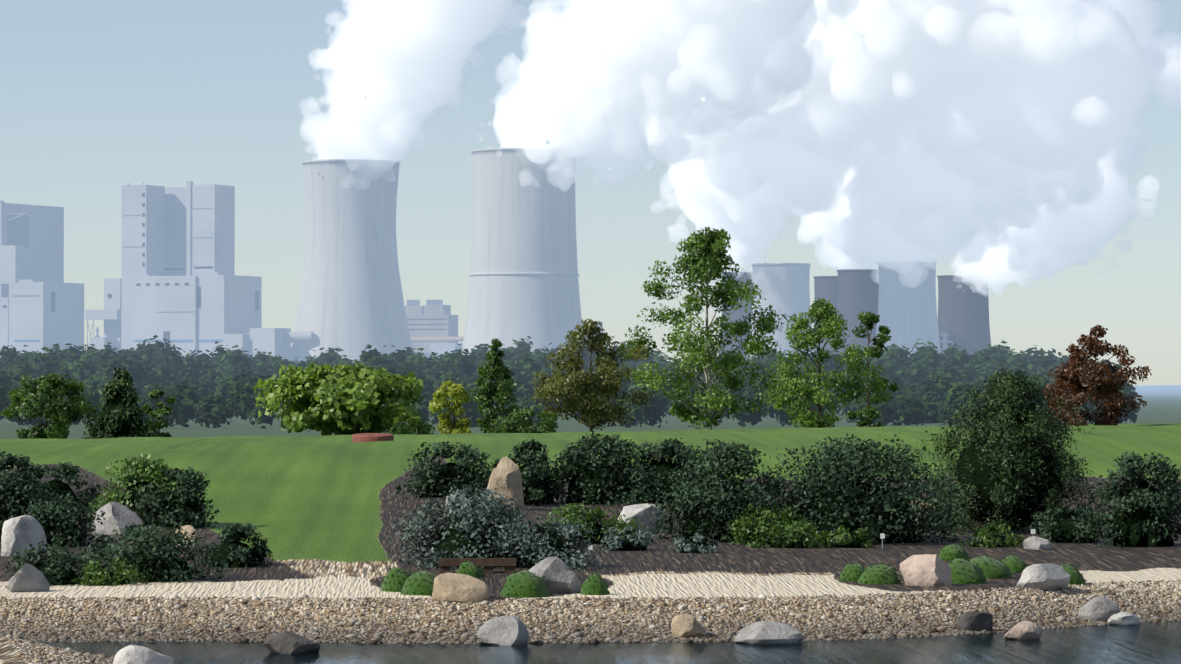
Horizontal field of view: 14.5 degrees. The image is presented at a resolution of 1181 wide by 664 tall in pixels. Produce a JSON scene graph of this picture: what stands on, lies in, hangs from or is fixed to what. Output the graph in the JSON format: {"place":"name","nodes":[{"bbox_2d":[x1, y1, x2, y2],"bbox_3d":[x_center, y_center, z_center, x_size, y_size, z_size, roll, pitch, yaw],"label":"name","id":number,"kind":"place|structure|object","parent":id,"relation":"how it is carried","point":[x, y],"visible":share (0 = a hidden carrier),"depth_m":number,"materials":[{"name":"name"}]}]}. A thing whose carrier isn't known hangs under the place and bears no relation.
{"place":"outdoors","nodes":[
{"label":"outdoors","id":0,"kind":"place"},
{"bbox_2d":[0,385,1180,663],"bbox_3d":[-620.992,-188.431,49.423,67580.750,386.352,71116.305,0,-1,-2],"label":"ground","id":1,"kind":"structure","parent":0,"point":[318,511],"depth_m":86.05,"materials":[{"name":"green plant"}]},
{"bbox_2d":[1,515,46,556],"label":"boulder","id":2,"kind":"object","parent":1,"relation":"on","point":[22,532],"visible":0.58,"depth_m":78.88,"materials":[{"name":"white stone"}]},
{"bbox_2d":[4,563,49,591],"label":"boulder","id":3,"kind":"object","parent":1,"relation":"on","point":[26,577],"visible":0.81,"depth_m":69.36,"materials":[{"name":"grey stone"}]},
{"bbox_2d":[0,451,56,541],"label":"shrub","id":4,"kind":"object","parent":1,"relation":"on","point":[15,499],"visible":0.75,"depth_m":84.41,"materials":[{"name":"green plant"}]},
{"bbox_2d":[0,201,83,356],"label":"boiler house","id":5,"kind":"structure","parent":1,"relation":"on","point":[41,304],"depth_m":3270.15,"materials":[{"name":"grey"}]},
{"bbox_2d":[0,373,104,438],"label":"round tree","id":6,"kind":"object","parent":1,"relation":"on","point":[61,410],"visible":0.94,"depth_m":197.50,"materials":[{"name":"green plant"}]},
{"bbox_2d":[6,541,103,585],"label":"shrub","id":7,"kind":"object","parent":1,"relation":"on","point":[57,571],"visible":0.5,"depth_m":71.39,"materials":[{"name":"green plant"}]},
{"bbox_2d":[22,461,105,512],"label":"shrub","id":8,"kind":"object","parent":1,"relation":"on","point":[58,487],"visible":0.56,"depth_m":94.13,"materials":[{"name":"green plant"}]},
{"bbox_2d":[24,493,112,547],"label":"shrub","id":9,"kind":"object","parent":1,"relation":"on","point":[59,525],"visible":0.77,"depth_m":82.80,"materials":[{"name":"green plant"}]},
{"bbox_2d":[70,556,148,585],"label":"shrub","id":10,"kind":"object","parent":1,"relation":"on","point":[94,573],"visible":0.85,"depth_m":71.25,"materials":[{"name":"green plant"}]},
{"bbox_2d":[92,502,141,534],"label":"boulder","id":11,"kind":"object","parent":1,"relation":"on","point":[122,516],"visible":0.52,"depth_m":87.16,"materials":[{"name":"grey stone"}]},
{"bbox_2d":[78,366,156,438],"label":"spruce tree","id":12,"kind":"object","parent":1,"relation":"on","point":[122,414],"visible":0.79,"depth_m":202.66,"materials":[{"name":"green plant"}]},
{"bbox_2d":[88,453,176,524],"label":"leafy shrub","id":13,"kind":"object","parent":1,"relation":"on","point":[137,479],"visible":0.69,"depth_m":90.00,"materials":[{"name":"green plant"}]},
{"bbox_2d":[113,645,173,663],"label":"boulder","id":14,"kind":"object","parent":1,"relation":"on","point":[132,654],"visible":1,"depth_m":47.71,"materials":[{"name":"white stone"}]},
{"bbox_2d":[72,521,236,582],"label":"shrub","id":15,"kind":"object","parent":1,"relation":"on","point":[159,560],"visible":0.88,"depth_m":72.22,"materials":[{"name":"green plant"}]},
{"bbox_2d":[140,389,175,436],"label":"tree","id":16,"kind":"object","parent":1,"relation":"on","point":[159,413],"visible":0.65,"depth_m":238.04,"materials":[{"name":"green plant"}]},
{"bbox_2d":[133,466,218,528],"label":"shrub","id":17,"kind":"object","parent":1,"relation":"on","point":[184,505],"visible":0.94,"depth_m":89.23,"materials":[{"name":"green plant"}]},
{"bbox_2d":[175,525,202,549],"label":"boulder","id":18,"kind":"object","parent":1,"relation":"on","point":[189,529],"visible":0.29,"depth_m":81.41,"materials":[{"name":"beige stone"}]},
{"bbox_2d":[85,181,313,360],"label":"boiler house","id":19,"kind":"structure","parent":1,"relation":"on","point":[179,283],"depth_m":3210.82,"materials":[{"name":"grey"}]},
{"bbox_2d":[201,523,273,568],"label":"shrub","id":20,"kind":"object","parent":1,"relation":"on","point":[235,552],"visible":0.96,"depth_m":75.61,"materials":[{"name":"green plant"}]},
{"bbox_2d":[253,361,422,435],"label":"catalpa tree","id":21,"kind":"object","parent":1,"relation":"on","point":[344,399],"visible":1,"depth_m":172.67,"materials":[{"name":"green plant"}]},
{"bbox_2d":[291,159,412,364],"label":"cooling tower","id":22,"kind":"structure","parent":1,"relation":"on","point":[351,303],"depth_m":3167.06,"materials":[{"name":"concrete"}]},
{"bbox_2d":[352,433,393,442],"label":"millstone","id":23,"kind":"object","parent":1,"relation":"on","point":[367,437],"visible":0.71,"depth_m":126.37,"materials":[{"name":"stone"}]},
{"bbox_2d":[380,565,410,591],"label":"moss cushion","id":24,"kind":"object","parent":1,"relation":"on","point":[395,579],"visible":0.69,"depth_m":69.41,"materials":[{"name":"green plant"}]},
{"bbox_2d":[382,386,435,434],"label":"small dark tree","id":25,"kind":"object","parent":1,"relation":"on","point":[422,428],"visible":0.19,"depth_m":228.12,"materials":[{"name":"green plant"}]},
{"bbox_2d":[400,569,437,594],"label":"moss cushion","id":26,"kind":"object","parent":1,"relation":"on","point":[419,582],"visible":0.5,"depth_m":68.38,"materials":[{"name":"green plant"}]},
{"bbox_2d":[391,441,497,498],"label":"dark shrub","id":27,"kind":"object","parent":1,"relation":"on","point":[435,479],"visible":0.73,"depth_m":98.11,"materials":[{"name":"green plant"}]},
{"bbox_2d":[428,380,471,433],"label":"yellow green tree","id":28,"kind":"object","parent":1,"relation":"on","point":[459,395],"visible":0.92,"depth_m":208.42,"materials":[{"name":"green plant"}]},
{"bbox_2d":[445,494,465,507],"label":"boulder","id":29,"kind":"object","parent":1,"relation":"on","point":[454,499],"visible":0.08,"depth_m":94.78,"materials":[{"name":"grey stone"}]},
{"bbox_2d":[381,487,539,569],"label":"grey shrub","id":30,"kind":"object","parent":1,"relation":"on","point":[469,532],"visible":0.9,"depth_m":75.41,"materials":[{"name":"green plant"}]},
{"bbox_2d":[432,572,488,602],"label":"boulder","id":31,"kind":"object","parent":1,"relation":"on","point":[454,587],"visible":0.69,"depth_m":67.47,"materials":[{"name":"beige stone"}]},
{"bbox_2d":[455,561,484,577],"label":"moss cushion","id":32,"kind":"object","parent":1,"relation":"on","point":[469,569],"visible":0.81,"depth_m":72.73,"materials":[{"name":"green plant"}]},
{"bbox_2d":[439,558,515,573],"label":"bench","id":33,"kind":"object","parent":1,"relation":"on","point":[487,564],"visible":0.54,"depth_m":73.74,"materials":[{"name":"brown wood"}]},
{"bbox_2d":[468,338,519,432],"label":"tree","id":34,"kind":"object","parent":1,"relation":"on","point":[496,371],"visible":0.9,"depth_m":198.63,"materials":[{"name":"green plant"}]},
{"bbox_2d":[405,300,602,357],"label":"building","id":35,"kind":"structure","parent":1,"relation":"on","point":[432,325],"depth_m":3881.77,"materials":[{"name":"grey concrete"}]},
{"bbox_2d":[487,457,524,509],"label":"standing boulder","id":36,"kind":"object","parent":1,"relation":"on","point":[505,479],"visible":0.48,"depth_m":94.19,"materials":[{"name":"beige stone"}]},
{"bbox_2d":[461,148,582,354],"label":"cooling tower","id":37,"kind":"structure","parent":1,"relation":"on","point":[523,280],"depth_m":2969.61,"materials":[{"name":"concrete"}]},
{"bbox_2d":[490,407,558,432],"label":"shrub","id":38,"kind":"object","parent":1,"relation":"on","point":[546,424],"visible":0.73,"depth_m":158.31,"materials":[{"name":"green plant"}]},
{"bbox_2d":[500,567,550,597],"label":"moss cushion","id":39,"kind":"object","parent":1,"relation":"on","point":[524,584],"visible":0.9,"depth_m":67.98,"materials":[{"name":"green plant"}]},
{"bbox_2d":[494,439,565,505],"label":"dark shrub","id":40,"kind":"object","parent":1,"relation":"on","point":[538,488],"visible":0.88,"depth_m":96.13,"materials":[{"name":"green plant"}]},
{"bbox_2d":[492,515,600,570],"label":"grey shrub","id":41,"kind":"object","parent":1,"relation":"on","point":[548,543],"visible":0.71,"depth_m":75.07,"materials":[{"name":"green plant"}]},
{"bbox_2d":[529,557,579,593],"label":"boulder","id":42,"kind":"object","parent":1,"relation":"on","point":[560,577],"visible":0.56,"depth_m":68.81,"materials":[{"name":"grey stone"}]},
{"bbox_2d":[0,335,1139,428],"bbox_3d":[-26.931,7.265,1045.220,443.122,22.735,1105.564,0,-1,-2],"label":"woodland","id":43,"kind":"object","parent":1,"relation":"on","point":[930,381],"visible":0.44,"depth_m":994.75,"materials":[{"name":"green plant"}]},
{"bbox_2d":[532,503,642,543],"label":"shrub","id":44,"kind":"object","parent":1,"relation":"on","point":[592,515],"visible":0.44,"depth_m":83.60,"materials":[{"name":"green plant"}]},
{"bbox_2d":[0,579,1180,663],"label":"shore cobbles","id":45,"kind":"object","parent":1,"relation":"on","point":[17,638],"depth_m":66.96,"materials":[{"name":"gravel"}]},
{"bbox_2d":[532,319,657,431],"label":"bronze tree","id":46,"kind":"object","parent":1,"relation":"on","point":[596,411],"visible":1,"depth_m":168.47,"materials":[{"name":"green plant"}]},
{"bbox_2d":[580,571,609,594],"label":"moss cushion","id":47,"kind":"object","parent":1,"relation":"on","point":[595,583],"visible":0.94,"depth_m":68.47,"materials":[{"name":"green plant"}]},
{"bbox_2d":[546,431,662,505],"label":"dark shrub","id":48,"kind":"object","parent":1,"relation":"on","point":[588,482],"visible":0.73,"depth_m":96.44,"materials":[{"name":"green plant"}]},
{"bbox_2d":[599,526,654,550],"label":"shrub","id":49,"kind":"object","parent":1,"relation":"on","point":[638,542],"visible":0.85,"depth_m":81.11,"materials":[{"name":"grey plant"}]},
{"bbox_2d":[616,503,663,532],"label":"boulder","id":50,"kind":"object","parent":1,"relation":"on","point":[642,513],"visible":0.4,"depth_m":87.57,"materials":[{"name":"white stone"}]},
{"bbox_2d":[599,437,710,504],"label":"dark shrub","id":51,"kind":"object","parent":1,"relation":"on","point":[676,449],"visible":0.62,"depth_m":96.56,"materials":[{"name":"green plant"}]},
{"bbox_2d":[671,614,706,637],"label":"boulder","id":52,"kind":"object","parent":1,"relation":"on","point":[685,625],"visible":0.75,"depth_m":65.47,"materials":[{"name":"beige stone"}]},
{"bbox_2d":[666,532,719,553],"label":"shrub","id":53,"kind":"object","parent":1,"relation":"on","point":[697,545],"visible":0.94,"depth_m":80.23,"materials":[{"name":"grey plant"}]},
{"bbox_2d":[617,226,786,429],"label":"tree","id":54,"kind":"object","parent":1,"relation":"on","point":[708,261],"visible":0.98,"depth_m":183.67,"materials":[{"name":"green plant"}]},
{"bbox_2d":[642,438,800,542],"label":"dark shrub","id":55,"kind":"object","parent":1,"relation":"on","point":[711,506],"visible":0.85,"depth_m":84.56,"materials":[{"name":"green plant"}]},
{"bbox_2d":[719,272,752,359],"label":"cooling tower","id":56,"kind":"structure","parent":1,"relation":"on","point":[737,314],"depth_m":3935.53,"materials":[{"name":"concrete"}]},
{"bbox_2d":[722,504,819,545],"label":"shrub","id":57,"kind":"object","parent":1,"relation":"on","point":[760,528],"visible":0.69,"depth_m":83.64,"materials":[{"name":"green plant"}]},
{"bbox_2d":[747,263,813,358],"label":"cooling tower","id":58,"kind":"structure","parent":1,"relation":"on","point":[784,287],"depth_m":3585.66,"materials":[{"name":"concrete"}]},
{"bbox_2d":[746,519,834,548],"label":"shrub","id":59,"kind":"object","parent":1,"relation":"on","point":[785,537],"visible":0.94,"depth_m":82.39,"materials":[{"name":"green plant"}]},
{"bbox_2d":[755,298,892,427],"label":"green tree","id":60,"kind":"object","parent":1,"relation":"on","point":[829,321],"visible":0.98,"depth_m":213.48,"materials":[{"name":"green plant"}]},
{"bbox_2d":[813,276,837,354],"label":"cooling tower","id":61,"kind":"structure","parent":1,"relation":"on","point":[825,287],"depth_m":4041.28,"materials":[{"name":"concrete"}]},
{"bbox_2d":[824,525,874,547],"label":"shrub","id":62,"kind":"object","parent":1,"relation":"on","point":[841,539],"visible":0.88,"depth_m":82.64,"materials":[{"name":"green plant"}]},
{"bbox_2d":[839,562,865,580],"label":"moss cushion","id":63,"kind":"object","parent":1,"relation":"on","point":[852,572],"visible":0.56,"depth_m":72.56,"materials":[{"name":"green plant"}]},
{"bbox_2d":[835,269,878,355],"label":"cooling tower","id":64,"kind":"structure","parent":1,"relation":"on","point":[858,291],"depth_m":3792.88,"materials":[{"name":"concrete"}]},
{"bbox_2d":[744,433,982,544],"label":"shrub","id":65,"kind":"object","parent":1,"relation":"on","point":[854,498],"visible":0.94,"depth_m":84.74,"materials":[{"name":"green plant"}]},
{"bbox_2d":[842,311,899,426],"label":"slender tree","id":66,"kind":"object","parent":1,"relation":"on","point":[868,411],"visible":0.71,"depth_m":259.25,"materials":[{"name":"green plant"}]},
{"bbox_2d":[856,562,899,583],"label":"moss cushion","id":67,"kind":"object","parent":1,"relation":"on","point":[880,573],"visible":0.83,"depth_m":71.89,"materials":[{"name":"green plant"}]},
{"bbox_2d":[880,533,884,548],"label":"plant label","id":68,"kind":"object","parent":1,"relation":"on","point":[882,536],"visible":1,"depth_m":82.21,"materials":[{"name":"grey metal"}]},
{"bbox_2d":[876,261,940,356],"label":"cooling tower","id":69,"kind":"structure","parent":1,"relation":"on","point":[908,316],"depth_m":3589.08,"materials":[{"name":"concrete"}]},
{"bbox_2d":[900,554,952,585],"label":"boulder","id":70,"kind":"object","parent":1,"relation":"on","point":[926,570],"visible":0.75,"depth_m":71.52,"materials":[{"name":"beige stone"}]},
{"bbox_2d":[911,500,952,527],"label":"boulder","id":71,"kind":"object","parent":1,"relation":"on","point":[932,512],"visible":0.08,"depth_m":91.06,"materials":[{"name":"grey stone"}]},
{"bbox_2d":[936,332,952,352],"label":"pylon","id":72,"kind":"object","parent":1,"relation":"on","point":[944,341],"visible":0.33,"depth_m":3007.09,"materials":[{"name":"grey metal"}]},
{"bbox_2d":[939,543,969,560],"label":"moss cushion","id":73,"kind":"object","parent":1,"relation":"on","point":[949,552],"visible":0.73,"depth_m":78.50,"materials":[{"name":"green plant"}]},
{"bbox_2d":[937,275,990,354],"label":"cooling tower","id":74,"kind":"structure","parent":1,"relation":"on","point":[963,318],"depth_m":3842.11,"materials":[{"name":"concrete"}]},
{"bbox_2d":[948,557,986,583],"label":"moss cushion","id":75,"kind":"object","parent":1,"relation":"on","point":[963,571],"visible":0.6,"depth_m":72.33,"materials":[{"name":"green plant"}]},
{"bbox_2d":[956,611,992,631],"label":"boulder","id":76,"kind":"object","parent":1,"relation":"on","point":[975,620],"visible":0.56,"depth_m":67.43,"materials":[{"name":"grey stone"}]},
{"bbox_2d":[970,554,1013,578],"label":"moss cushion","id":77,"kind":"object","parent":1,"relation":"on","point":[991,568],"visible":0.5,"depth_m":74.06,"materials":[{"name":"green plant"}]},
{"bbox_2d":[959,524,1025,547],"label":"shrub","id":78,"kind":"object","parent":1,"relation":"on","point":[990,539],"visible":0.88,"depth_m":83.44,"materials":[{"name":"green plant"}]},
{"bbox_2d":[908,365,1118,535],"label":"weeping conifer","id":79,"kind":"object","parent":1,"relation":"on","point":[1010,463],"visible":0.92,"depth_m":89.89,"materials":[{"name":"green plant"}]},
{"bbox_2d":[999,555,1027,572],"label":"moss cushion","id":80,"kind":"object","parent":1,"relation":"on","point":[1014,564],"visible":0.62,"depth_m":75.84,"materials":[{"name":"green plant"}]},
{"bbox_2d":[1004,621,1041,639],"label":"boulder","id":81,"kind":"object","parent":1,"relation":"on","point":[1025,630],"visible":0.77,"depth_m":65.44,"materials":[{"name":"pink stone"}]},
{"bbox_2d":[1023,536,1052,549],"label":"boulder","id":82,"kind":"object","parent":1,"relation":"on","point":[1036,543],"visible":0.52,"depth_m":82.69,"materials":[{"name":"grey stone"}]},
{"bbox_2d":[1017,563,1070,589],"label":"boulder","id":83,"kind":"object","parent":1,"relation":"on","point":[1047,576],"visible":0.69,"depth_m":71.84,"materials":[{"name":"white stone"}]},
{"bbox_2d":[1025,505,1110,543],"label":"shrub","id":84,"kind":"object","parent":1,"relation":"on","point":[1065,528],"visible":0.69,"depth_m":85.96,"materials":[{"name":"green plant"}]},
{"bbox_2d":[1061,563,1086,584],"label":"moss cushion","id":85,"kind":"object","parent":1,"relation":"on","point":[1076,577],"visible":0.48,"depth_m":72.92,"materials":[{"name":"green plant"}]},
{"bbox_2d":[1042,325,1151,425],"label":"copper tree","id":86,"kind":"object","parent":1,"relation":"on","point":[1089,377],"visible":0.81,"depth_m":149.10,"materials":[{"name":"brown plant"}]},
{"bbox_2d":[1078,596,1119,621],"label":"boulder","id":87,"kind":"object","parent":1,"relation":"on","point":[1102,608],"visible":0.65,"depth_m":70.22,"materials":[{"name":"grey stone"}]},
{"bbox_2d":[1108,612,1139,624],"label":"boulder","id":88,"kind":"object","parent":1,"relation":"on","point":[1123,618],"visible":0.79,"depth_m":69.63,"materials":[{"name":"white stone"}]},
{"bbox_2d":[1081,451,1180,547],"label":"shrub","id":89,"kind":"object","parent":1,"relation":"on","point":[1143,513],"visible":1,"depth_m":83.97,"materials":[{"name":"green plant"}]},
{"bbox_2d":[0,0,1180,385],"label":"sky","id":90,"kind":"structure","parent":0,"point":[1030,149],"materials":[{"name":"blue"}]},
{"bbox_2d":[37,621,1180,663],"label":"pond water","id":91,"kind":"structure","parent":0,"point":[1151,643],"depth_m":62.46,"materials":[{"name":"grey liquid"}]},
{"bbox_2d":[264,631,320,653],"bbox_3d":[-3.987,4.168,62.158,0.644,0.325,0.568,0,-1,31],"label":"boulder","id":92,"kind":"object","parent":91,"relation":"on","point":[284,642],"visible":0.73,"depth_m":61.97,"materials":[{"name":"grey stone"}]},
{"bbox_2d":[477,615,529,645],"bbox_3d":[-1.191,4.145,64.245,0.666,0.451,0.537,0,-1,26],"label":"boulder","id":93,"kind":"object","parent":91,"relation":"on","point":[510,630],"visible":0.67,"depth_m":64.07,"materials":[{"name":"grey stone"}]},
{"bbox_2d":[735,621,803,643],"bbox_3d":[2.439,4.194,64.563,0.901,0.337,0.696,0,-1,27],"label":"boulder","id":94,"kind":"object","parent":91,"relation":"on","point":[767,632],"visible":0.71,"depth_m":64.47,"materials":[{"name":"grey stone"}]}
]}

